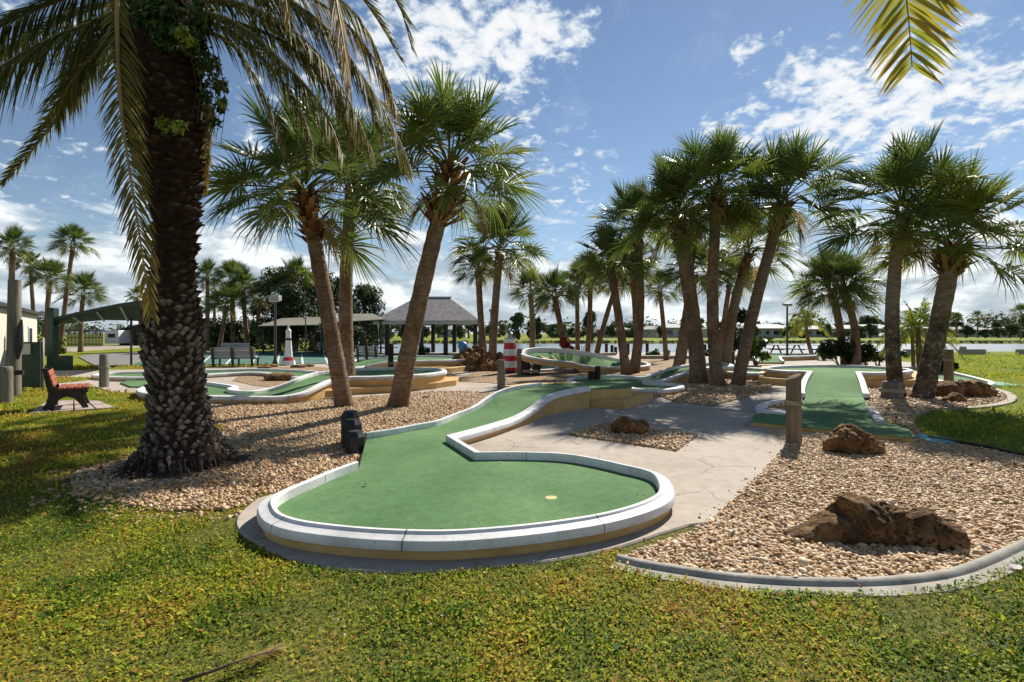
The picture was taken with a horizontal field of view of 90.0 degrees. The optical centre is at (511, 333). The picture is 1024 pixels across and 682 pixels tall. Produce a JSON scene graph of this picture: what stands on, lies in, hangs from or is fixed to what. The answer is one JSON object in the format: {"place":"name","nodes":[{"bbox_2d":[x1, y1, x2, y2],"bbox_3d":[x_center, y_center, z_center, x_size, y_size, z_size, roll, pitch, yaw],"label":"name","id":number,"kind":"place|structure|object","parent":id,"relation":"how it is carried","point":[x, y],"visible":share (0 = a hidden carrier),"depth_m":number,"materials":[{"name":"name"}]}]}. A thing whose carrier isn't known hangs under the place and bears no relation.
{"place":"outdoors","nodes":[
{"label":"outdoors","id":0,"kind":"place"},
{"bbox_2d":[64,344,139,351],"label":"sandy track","id":1,"kind":"structure","parent":0,"point":[88,348],"depth_m":57.01,"materials":[{"name":"beige sand"}]},
{"bbox_2d":[67,329,102,346],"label":"slat fence","id":2,"kind":"object","parent":1,"relation":"on","point":[85,337],"visible":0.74,"depth_m":61.98,"materials":[{"name":"wood"}]},
{"bbox_2d":[105,330,129,342],"bbox_3d":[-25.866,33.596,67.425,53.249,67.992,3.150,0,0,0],"label":"white trailer","id":3,"kind":"object","parent":1,"relation":"on","point":[117,336],"visible":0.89,"depth_m":66.02,"materials":[{"name":"paint"}]},
{"bbox_2d":[69,389,493,511],"bbox_3d":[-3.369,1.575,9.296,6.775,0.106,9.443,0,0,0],"label":"gravel","id":4,"kind":"structure","parent":0,"point":[279,438],"depth_m":6.91,"materials":[{"name":"beige gravel"}]},
{"bbox_2d":[107,452,251,481],"bbox_3d":[-3.982,1.558,6.172,1.597,0.119,1.516,0,0,0],"label":"soil mound","id":5,"kind":"object","parent":4,"relation":"on","point":[155,476],"visible":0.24,"depth_m":5.68,"materials":[{"name":"brown soil"}]},
{"bbox_2d":[0,0,418,476],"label":"date palm","id":6,"kind":"object","parent":5,"relation":"on","point":[180,432],"visible":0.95,"depth_m":5.92,"materials":[{"name":"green plant"}]},
{"bbox_2d":[126,0,228,139],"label":"climbing plant","id":7,"kind":"object","parent":6,"relation":"attached to","point":[185,36],"visible":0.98,"depth_m":5.75,"materials":[{"name":"green plant"}]},
{"bbox_2d":[199,71,426,406],"bbox_3d":[-4.133,-1.872,10.905,4.821,7.138,4.380,0,0,0],"label":"sabal palm","id":8,"kind":"object","parent":4,"relation":"on","point":[314,231],"visible":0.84,"depth_m":10.72,"materials":[{"name":"green plant"}]},
{"bbox_2d":[345,430,364,454],"bbox_3d":[-2.089,1.449,6.820,0.250,0.302,0.250,0,0,-11],"label":"bollard","id":9,"kind":"object","parent":4,"relation":"on","point":[354,441],"visible":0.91,"depth_m":6.72,"materials":[{"name":"black paint"}]},
{"bbox_2d":[333,55,550,407],"bbox_3d":[-1.496,-1.975,10.889,4.246,7.363,4.057,0,0,-42],"label":"sabal palm","id":10,"kind":"object","parent":4,"relation":"on","point":[445,110],"visible":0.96,"depth_m":10.71,"materials":[{"name":"green plant"}]},
{"bbox_2d":[54,352,914,573],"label":"concrete path","id":11,"kind":"structure","parent":0,"point":[731,448],"depth_m":6.84,"materials":[{"name":"beige concrete"}]},
{"bbox_2d":[98,354,109,386],"bbox_3d":[-12.000,1.106,15.059,0.279,0.988,0.279,0,0,0],"label":"wooden post","id":12,"kind":"object","parent":11,"relation":"on","point":[103,366],"visible":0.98,"depth_m":14.96,"materials":[{"name":"wood"}]},
{"bbox_2d":[91,368,318,380],"bbox_3d":[-10.724,1.515,18.874,8.283,0.170,4.154,0,0,0],"label":"golf hole","id":13,"kind":"object","parent":11,"relation":"on","point":[135,376],"visible":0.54,"depth_m":18.94,"materials":[{"name":"green carpet"}]},
{"bbox_2d":[232,367,328,386],"bbox_3d":[-9.180,1.572,19.560,4.333,0.012,8.972,0,0,0],"label":"gravel bed","id":14,"kind":"object","parent":11,"relation":"on","point":[256,381],"visible":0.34,"depth_m":17.39,"materials":[{"name":"beige gravel"}]},
{"bbox_2d":[136,367,458,403],"bbox_3d":[-5.433,1.363,15.149,5.695,0.475,8.930,0,0,40],"label":"golf hole","id":15,"kind":"object","parent":11,"relation":"on","point":[313,386],"visible":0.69,"depth_m":13.44,"materials":[{"name":"green carpet"}]},
{"bbox_2d":[264,103,427,375],"bbox_3d":[-4.542,-2.273,13.950,4.195,7.921,4.325,0,0,37],"label":"sabal palm","id":16,"kind":"object","parent":11,"relation":"on","point":[346,309],"visible":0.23,"depth_m":13.75,"materials":[{"name":"green plant"}]},
{"bbox_2d":[355,355,466,372],"bbox_3d":[-5.242,1.344,24.586,5.889,0.513,10.662,0,0,-38],"label":"golf hole","id":17,"kind":"object","parent":11,"relation":"on","point":[448,364],"visible":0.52,"depth_m":21.36,"materials":[{"name":"green carpet"}]},
{"bbox_2d":[257,382,674,559],"bbox_3d":[0.219,1.360,8.220,4.167,0.480,9.653,0,0,14],"label":"golf hole","id":18,"kind":"object","parent":11,"relation":"on","point":[464,511],"visible":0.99,"depth_m":4.71,"materials":[{"name":"green carpet"}]},
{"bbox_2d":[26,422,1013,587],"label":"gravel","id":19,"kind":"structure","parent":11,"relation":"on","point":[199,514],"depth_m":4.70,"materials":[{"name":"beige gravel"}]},
{"bbox_2d":[505,267,550,347],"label":"sabal palm","id":20,"kind":"object","parent":11,"relation":"on","point":[530,293],"visible":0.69,"depth_m":31.83,"materials":[{"name":"green plant"}]},
{"bbox_2d":[459,358,688,384],"bbox_3d":[3.755,1.572,23.864,10.311,0.012,18.182,0,0,19],"label":"gravel bed","id":21,"kind":"object","parent":11,"relation":"on","point":[561,375],"visible":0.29,"depth_m":19.05,"materials":[{"name":"beige gravel"}]},
{"bbox_2d":[450,241,510,352],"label":"sabal palm","id":22,"kind":"object","parent":21,"relation":"on","point":[481,324],"visible":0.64,"depth_m":22.61,"materials":[{"name":"green plant"}]},
{"bbox_2d":[445,194,551,361],"bbox_3d":[-0.585,-2.232,22.445,4.579,7.798,4.772,0,0,-41],"label":"sabal palm","id":23,"kind":"object","parent":21,"relation":"on","point":[514,258],"visible":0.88,"depth_m":22.03,"materials":[{"name":"green plant"}]},
{"bbox_2d":[502,331,516,373],"bbox_3d":[-0.079,0.721,20.277,0.900,1.758,0.840,0,0,-11],"label":"model lighthouse","id":24,"kind":"object","parent":21,"relation":"on","point":[509,354],"visible":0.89,"depth_m":20.05,"materials":[{"name":"red paint"}]},
{"bbox_2d":[527,263,585,348],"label":"sabal palm","id":25,"kind":"object","parent":21,"relation":"on","point":[553,281],"visible":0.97,"depth_m":25.86,"materials":[{"name":"green plant"}]},
{"bbox_2d":[551,260,600,349],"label":"sabal palm","id":26,"kind":"object","parent":21,"relation":"on","point":[577,328],"visible":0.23,"depth_m":28.89,"materials":[{"name":"green plant"}]},
{"bbox_2d":[520,347,650,375],"bbox_3d":[3.154,1.113,20.918,6.772,1.100,2.067,0,0,-35],"label":"golf hole","id":27,"kind":"object","parent":21,"relation":"on","point":[579,361],"visible":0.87,"depth_m":20.66,"materials":[{"name":"carpet"}]},
{"bbox_2d":[566,250,618,351],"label":"sabal palm","id":28,"kind":"object","parent":21,"relation":"on","point":[589,322],"visible":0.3,"depth_m":27.88,"materials":[{"name":"green plant"}]},
{"bbox_2d":[586,257,646,353],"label":"sabal palm","id":29,"kind":"object","parent":21,"relation":"on","point":[602,328],"visible":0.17,"depth_m":26.89,"materials":[{"name":"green plant"}]},
{"bbox_2d":[572,219,661,374],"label":"sabal palm","id":30,"kind":"object","parent":21,"relation":"on","point":[603,242],"visible":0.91,"depth_m":19.53,"materials":[{"name":"green plant"}]},
{"bbox_2d":[580,174,675,372],"bbox_3d":[5.218,-2.384,20.878,4.550,8.184,4.340,0,0,-31],"label":"sabal palm","id":31,"kind":"object","parent":21,"relation":"on","point":[629,197],"visible":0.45,"depth_m":20.51,"materials":[{"name":"green plant"}]},
{"bbox_2d":[596,233,667,337],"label":"sabal palm","id":32,"kind":"object","parent":21,"relation":"on","point":[651,264],"visible":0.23,"depth_m":23.88,"materials":[{"name":"green plant"}]},
{"bbox_2d":[644,267,683,359],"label":"sabal palm","id":33,"kind":"object","parent":21,"relation":"on","point":[651,289],"visible":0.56,"depth_m":29.88,"materials":[{"name":"green plant"}]},
{"bbox_2d":[653,237,737,366],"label":"sabal palm","id":34,"kind":"object","parent":21,"relation":"on","point":[681,352],"visible":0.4,"depth_m":19.30,"materials":[{"name":"green plant"}]},
{"bbox_2d":[566,362,733,395],"bbox_3d":[4.480,1.341,16.797,3.937,0.518,7.790,0,0,36],"label":"golf hole","id":35,"kind":"object","parent":11,"relation":"on","point":[668,380],"visible":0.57,"depth_m":16.08,"materials":[{"name":"green carpet"}]},
{"bbox_2d":[660,380,771,405],"bbox_3d":[6.013,1.572,14.877,2.903,0.012,8.260,0,0,27],"label":"gravel bed","id":36,"kind":"object","parent":11,"relation":"on","point":[716,397],"visible":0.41,"depth_m":12.32,"materials":[{"name":"beige gravel"}]},
{"bbox_2d":[602,146,771,383],"bbox_3d":[5.159,-2.175,16.062,4.969,7.712,4.355,0,0,0],"label":"sabal palm","id":37,"kind":"object","parent":36,"relation":"on","point":[698,374],"visible":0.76,"depth_m":15.72,"materials":[{"name":"green plant"}]},
{"bbox_2d":[646,124,799,385],"bbox_3d":[6.146,-2.259,15.448,4.128,7.900,4.294,0,0,-21],"label":"sabal palm","id":38,"kind":"object","parent":36,"relation":"on","point":[717,157],"visible":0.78,"depth_m":14.90,"materials":[{"name":"green plant"}]},
{"bbox_2d":[720,127,871,385],"bbox_3d":[8.169,-2.276,15.527,4.610,7.945,4.297,0,0,0],"label":"sabal palm","id":39,"kind":"object","parent":36,"relation":"on","point":[794,162],"visible":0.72,"depth_m":15.22,"materials":[{"name":"green plant"}]},
{"bbox_2d":[697,249,754,352],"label":"sabal palm","id":40,"kind":"object","parent":11,"relation":"on","point":[729,290],"visible":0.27,"depth_m":23.90,"materials":[{"name":"green plant"}]},
{"bbox_2d":[699,202,806,363],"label":"sabal palm","id":41,"kind":"object","parent":11,"relation":"on","point":[743,270],"visible":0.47,"depth_m":19.16,"materials":[{"name":"green plant"}]},
{"bbox_2d":[750,334,774,364],"bbox_3d":[12.101,0.834,25.444,1.460,1.598,1.282,0,0,-43],"label":"bush","id":42,"kind":"object","parent":11,"relation":"on","point":[759,343],"visible":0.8,"depth_m":25.32,"materials":[{"name":"green plant"}]},
{"bbox_2d":[734,353,818,363],"bbox_3d":[15.090,1.444,30.508,9.238,0.311,4.408,0,0,-45],"label":"golf hole","id":43,"kind":"object","parent":11,"relation":"on","point":[779,358],"visible":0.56,"depth_m":29.73,"materials":[{"name":"green carpet"}]},
{"bbox_2d":[783,303,830,353],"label":"feather palm","id":44,"kind":"object","parent":11,"relation":"on","point":[807,325],"visible":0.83,"depth_m":33.87,"materials":[{"name":"green plant"}]},
{"bbox_2d":[781,240,884,364],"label":"sabal palm","id":45,"kind":"object","parent":11,"relation":"on","point":[836,305],"visible":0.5,"depth_m":24.32,"materials":[{"name":"green plant"}]},
{"bbox_2d":[750,365,916,442],"bbox_3d":[9.431,1.351,13.917,5.267,0.498,15.022,0,0,28],"label":"golf hole","id":46,"kind":"object","parent":11,"relation":"on","point":[834,396],"visible":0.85,"depth_m":11.66,"materials":[{"name":"green carpet"}]},
{"bbox_2d":[817,335,855,364],"bbox_3d":[15.441,0.852,24.218,1.650,1.567,1.375,0,0,41],"label":"bush","id":47,"kind":"object","parent":11,"relation":"on","point":[845,347],"visible":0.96,"depth_m":24.04,"materials":[{"name":"green plant"}]},
{"bbox_2d":[800,249,904,364],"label":"sabal palm","id":48,"kind":"object","parent":11,"relation":"on","point":[844,265],"visible":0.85,"depth_m":23.51,"materials":[{"name":"green plant"}]},
{"bbox_2d":[880,308,925,366],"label":"feather palm","id":49,"kind":"object","parent":11,"relation":"on","point":[913,349],"visible":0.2,"depth_m":22.24,"materials":[{"name":"green plant"}]},
{"bbox_2d":[874,298,965,366],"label":"feather palm","id":50,"kind":"object","parent":11,"relation":"on","point":[917,320],"visible":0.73,"depth_m":21.40,"materials":[{"name":"green plant"}]},
{"bbox_2d":[0,334,1023,473],"bbox_3d":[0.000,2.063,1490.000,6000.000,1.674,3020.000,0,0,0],"label":"ground","id":51,"kind":"structure","parent":0,"point":[78,360],"depth_m":9.98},
{"bbox_2d":[0,366,13,403],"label":"rope rail post","id":52,"kind":"object","parent":51,"relation":"on","point":[6,385],"visible":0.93,"depth_m":11.69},
{"bbox_2d":[6,279,23,396],"bbox_3d":[-12.525,0.119,12.976,0.560,2.964,0.341,0,0,0],"label":"log pole","id":53,"kind":"object","parent":51,"relation":"on","point":[14,339],"visible":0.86,"depth_m":12.89,"materials":[{"name":"wood"}]},
{"bbox_2d":[0,222,41,278],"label":"sabal palm","id":54,"kind":"object","parent":51,"relation":"on","point":[11,238],"visible":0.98,"depth_m":33.89,"materials":[{"name":"green plant"}]},
{"bbox_2d":[0,301,43,366],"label":"clubhouse","id":55,"kind":"structure","parent":51,"relation":"on","point":[29,317],"depth_m":24.77,"materials":[{"name":"beige paint"}]},
{"bbox_2d":[4,249,49,310],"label":"sabal palm","id":56,"kind":"object","parent":51,"relation":"on","point":[32,296],"visible":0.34,"depth_m":41.87,"materials":[{"name":"green plant"}]},
{"bbox_2d":[22,338,43,389],"bbox_3d":[-13.637,0.860,14.449,0.957,1.480,0.249,0,0,20],"label":"screen panel","id":57,"kind":"object","parent":51,"relation":"on","point":[32,361],"visible":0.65,"depth_m":14.38,"materials":[{"name":"green metal"}]},
{"bbox_2d":[22,256,78,355],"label":"sabal palm","id":58,"kind":"object","parent":51,"relation":"on","point":[52,268],"visible":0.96,"depth_m":35.84,"materials":[{"name":"green plant"}]},
{"bbox_2d":[29,400,115,413],"bbox_3d":[-9.647,1.584,11.437,1.354,0.032,2.348,0,0,-35],"label":"paved pad","id":59,"kind":"object","parent":51,"relation":"on","point":[63,405],"visible":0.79,"depth_m":10.98,"materials":[{"name":"grey concrete"}]},
{"bbox_2d":[42,366,89,409],"bbox_3d":[-9.542,1.142,10.989,0.731,0.846,0.966,0,0,-38],"label":"park bench","id":60,"kind":"object","parent":59,"relation":"on","point":[56,391],"visible":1,"depth_m":10.66,"materials":[{"name":"red wood"}]},
{"bbox_2d":[44,222,101,353],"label":"sabal palm","id":61,"kind":"object","parent":51,"relation":"on","point":[74,232],"visible":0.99,"depth_m":39.85,"materials":[{"name":"green plant"}]},
{"bbox_2d":[51,267,112,351],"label":"sabal palm","id":62,"kind":"object","parent":51,"relation":"on","point":[85,279],"visible":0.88,"depth_m":43.87,"materials":[{"name":"green plant"}]},
{"bbox_2d":[47,300,142,370],"bbox_3d":[-18.946,0.018,24.535,4.618,3.164,9.351,0,0,-36],"label":"cantilever canopy","id":63,"kind":"object","parent":51,"relation":"on","point":[127,311],"visible":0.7,"depth_m":21.97,"materials":[{"name":"green metal"}]},
{"bbox_2d":[79,353,140,366],"bbox_3d":[-25.950,1.575,32.912,4.357,0.050,20.929,0,0,-30],"label":"shuffleboard court","id":64,"kind":"object","parent":51,"relation":"on","point":[120,359],"visible":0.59,"depth_m":31.62,"materials":[{"name":"grey concrete"}]},
{"bbox_2d":[22,362,279,395],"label":"grass","id":65,"kind":"structure","parent":51,"relation":"on","point":[78,366],"depth_m":17.49,"materials":[{"name":"green plant"}]},
{"bbox_2d":[0,391,370,496],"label":"grass","id":66,"kind":"structure","parent":51,"relation":"on","point":[29,434],"depth_m":7.61,"materials":[{"name":"green plant"}]},
{"bbox_2d":[196,255,225,350],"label":"sabal palm","id":67,"kind":"object","parent":51,"relation":"on","point":[207,267],"visible":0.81,"depth_m":47.84,"materials":[{"name":"green plant"}]},
{"bbox_2d":[199,281,253,347],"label":"sabal palm","id":68,"kind":"object","parent":51,"relation":"on","point":[225,291],"visible":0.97,"depth_m":43.53,"materials":[{"name":"green plant"}]},
{"bbox_2d":[209,258,252,342],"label":"sabal palm","id":69,"kind":"object","parent":51,"relation":"on","point":[229,266],"visible":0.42,"depth_m":49.77,"materials":[{"name":"green plant"}]},
{"bbox_2d":[210,347,260,366],"bbox_3d":[-13.301,1.136,24.630,2.150,0.952,0.770,0,0,0],"label":"park bench","id":70,"kind":"object","parent":51,"relation":"on","point":[231,354],"visible":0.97,"depth_m":24.37,"materials":[{"name":"grey wood"}]},
{"bbox_2d":[210,262,274,350],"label":"sabal palm","id":71,"kind":"object","parent":51,"relation":"on","point":[242,274],"visible":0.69,"depth_m":45.69,"materials":[{"name":"green plant"}]},
{"bbox_2d":[133,351,386,365],"bbox_3d":[-17.447,1.575,34.807,16.865,0.050,22.282,0,0,-19],"label":"shuffleboard court","id":72,"kind":"object","parent":51,"relation":"on","point":[311,357],"visible":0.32,"depth_m":30.41,"materials":[{"name":"green concrete"}]},
{"bbox_2d":[259,317,338,353],"bbox_3d":[-16.730,0.127,41.000,6.242,2.945,9.456,0,0,-12],"label":"shade canopy","id":73,"kind":"object","parent":72,"relation":"on","point":[297,321],"visible":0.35,"depth_m":38.95,"materials":[{"name":"beige fabric"}]},
{"bbox_2d":[318,313,385,354],"bbox_3d":[-12.242,0.038,39.476,4.517,3.123,10.565,0,0,-16],"label":"shade canopy","id":74,"kind":"object","parent":72,"relation":"on","point":[365,317],"visible":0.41,"depth_m":36.74,"materials":[{"name":"metal"}]},
{"bbox_2d":[251,265,304,350],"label":"leafy tree","id":75,"kind":"object","parent":51,"relation":"on","point":[268,286],"visible":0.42,"depth_m":45.30,"materials":[{"name":"green plant"}]},
{"bbox_2d":[265,255,314,351],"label":"sabal palm","id":76,"kind":"object","parent":51,"relation":"on","point":[296,264],"visible":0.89,"depth_m":44.48,"materials":[{"name":"green plant"}]},
{"bbox_2d":[272,282,318,351],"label":"leafy tree","id":77,"kind":"object","parent":51,"relation":"on","point":[286,306],"visible":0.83,"depth_m":42.75,"materials":[{"name":"green plant"}]},
{"bbox_2d":[203,315,390,350],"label":"undergrowth","id":78,"kind":"object","parent":51,"relation":"on","point":[214,329],"visible":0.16,"depth_m":50.71,"materials":[{"name":"green plant"}]},
{"bbox_2d":[296,271,336,350],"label":"leafy tree","id":79,"kind":"object","parent":51,"relation":"on","point":[313,300],"visible":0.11,"depth_m":47.77,"materials":[{"name":"green plant"}]},
{"bbox_2d":[352,282,385,348],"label":"leafy tree","id":80,"kind":"object","parent":51,"relation":"on","point":[368,297],"visible":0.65,"depth_m":46.78,"materials":[{"name":"green plant"}]},
{"bbox_2d":[373,296,484,355],"bbox_3d":[-6.019,-0.616,39.250,7.598,4.433,6.560,0,0,0],"label":"gazebo","id":81,"kind":"object","parent":51,"relation":"on","point":[445,312],"visible":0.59,"depth_m":36.81,"materials":[{"name":"wood"}]},
{"bbox_2d":[0,466,1023,681],"bbox_3d":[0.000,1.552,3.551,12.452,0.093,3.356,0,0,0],"label":"grass","id":82,"kind":"structure","parent":51,"relation":"on","point":[250,567],"depth_m":2.88,"materials":[{"name":"green plant"}]},
{"bbox_2d":[182,643,286,681],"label":"fallen frond","id":83,"kind":"object","parent":82,"relation":"on","point":[265,652],"visible":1,"depth_m":2.42,"materials":[{"name":"brown plant"}]},
{"bbox_2d":[610,538,1023,596],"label":"kerb","id":84,"kind":"structure","parent":82,"relation":"on","point":[907,583],"depth_m":3.28,"materials":[{"name":"concrete"}]},
{"bbox_2d":[37,310,1021,335],"bbox_3d":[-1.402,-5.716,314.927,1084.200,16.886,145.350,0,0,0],"label":"distant woods","id":85,"kind":"object","parent":51,"relation":"on","point":[1006,321],"visible":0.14,"depth_m":273.75,"materials":[{"name":"green plant"}]},
{"bbox_2d":[373,339,1023,343],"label":"bank weeds","id":86,"kind":"object","parent":51,"relation":"on","point":[676,341],"visible":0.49,"depth_m":98.27,"materials":[{"name":"green plant"}]},
{"bbox_2d":[659,378,1007,435],"bbox_3d":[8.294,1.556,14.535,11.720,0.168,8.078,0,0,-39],"label":"gravel","id":87,"kind":"structure","parent":51,"relation":"on","point":[705,395],"depth_m":12.03,"materials":[{"name":"beige gravel"}]},
{"bbox_2d":[879,381,906,398],"bbox_3d":[9.278,1.385,12.488,0.556,0.429,0.556,0,0,0],"label":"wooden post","id":88,"kind":"object","parent":87,"relation":"on","point":[892,389],"visible":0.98,"depth_m":12.30,"materials":[{"name":"wood"}]},
{"bbox_2d":[795,120,1023,396],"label":"sabal palm","id":89,"kind":"object","parent":87,"relation":"on","point":[910,158],"visible":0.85,"depth_m":12.77,"materials":[{"name":"green plant"}]},
{"bbox_2d":[853,145,1023,399],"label":"sabal palm","id":90,"kind":"object","parent":87,"relation":"on","point":[953,260],"visible":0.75,"depth_m":12.27,"materials":[{"name":"green plant"}]},
{"bbox_2d":[943,349,954,381],"bbox_3d":[12.304,1.025,14.422,0.267,1.149,0.268,0,0,0],"label":"wooden post","id":91,"kind":"object","parent":87,"relation":"on","point":[948,359],"visible":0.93,"depth_m":14.33,"materials":[{"name":"wood"}]},
{"bbox_2d":[936,379,998,396],"bbox_3d":[11.437,1.392,12.942,1.555,0.476,0.789,0,0,0],"label":"boulder","id":92,"kind":"object","parent":87,"relation":"on","point":[971,388],"visible":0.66,"depth_m":12.68,"materials":[{"name":"stone"}]},
{"bbox_2d":[841,0,974,96],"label":"date palm","id":93,"kind":"object","parent":51,"relation":"on","point":[925,23],"visible":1,"depth_m":3.00,"materials":[{"name":"green plant"}]},
{"bbox_2d":[866,370,1023,451],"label":"grass","id":94,"kind":"structure","parent":51,"relation":"on","point":[982,429],"depth_m":9.05,"materials":[{"name":"green plant"}]},
{"bbox_2d":[0,0,1023,333],"label":"sky","id":95,"kind":"structure","parent":0,"point":[597,86],"materials":[{"name":"blue"}]},
{"bbox_2d":[569,420,697,450],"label":"gravel","id":96,"kind":"structure","parent":0,"point":[604,430],"depth_m":7.71,"materials":[{"name":"beige gravel"}]},
{"bbox_2d":[610,416,648,434],"bbox_3d":[1.857,1.452,8.084,0.623,0.312,0.471,0,0,0],"label":"boulder","id":97,"kind":"object","parent":96,"relation":"on","point":[626,424],"visible":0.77,"depth_m":7.90,"materials":[{"name":"stone"}]},
{"bbox_2d":[355,343,1023,352],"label":"lake","id":98,"kind":"structure","parent":0,"point":[987,347],"depth_m":71.17,"materials":[{"name":"grey liquid"}]},
{"bbox_2d":[740,324,789,337],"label":"house","id":99,"kind":"structure","parent":0,"point":[770,330],"depth_m":150.00,"materials":[{"name":"white paint"}]},
{"bbox_2d":[625,426,1023,578],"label":"gravel","id":100,"kind":"structure","parent":0,"point":[896,555],"depth_m":4.65,"materials":[{"name":"beige gravel"}]},
{"bbox_2d":[784,373,802,443],"bbox_3d":[4.052,1.087,7.367,0.248,1.025,0.248,0,0,0],"label":"wooden post","id":101,"kind":"object","parent":100,"relation":"on","point":[793,401],"visible":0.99,"depth_m":7.28,"materials":[{"name":"wood"}]},
{"bbox_2d":[822,424,885,455],"bbox_3d":[4.550,1.421,6.844,0.752,0.417,0.485,0,0,0],"label":"boulder","id":102,"kind":"object","parent":100,"relation":"on","point":[849,439],"visible":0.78,"depth_m":6.70,"materials":[{"name":"stone"}]},
{"bbox_2d":[782,492,973,551],"bbox_3d":[2.827,1.444,3.994,1.416,0.372,0.480,0,0,9],"label":"boulder","id":103,"kind":"object","parent":100,"relation":"on","point":[853,517],"visible":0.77,"depth_m":3.84,"materials":[{"name":"stone"}]},
{"bbox_2d":[816,352,1023,378],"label":"grass","id":104,"kind":"structure","parent":0,"point":[992,365],"depth_m":25.91,"materials":[{"name":"green plant"}]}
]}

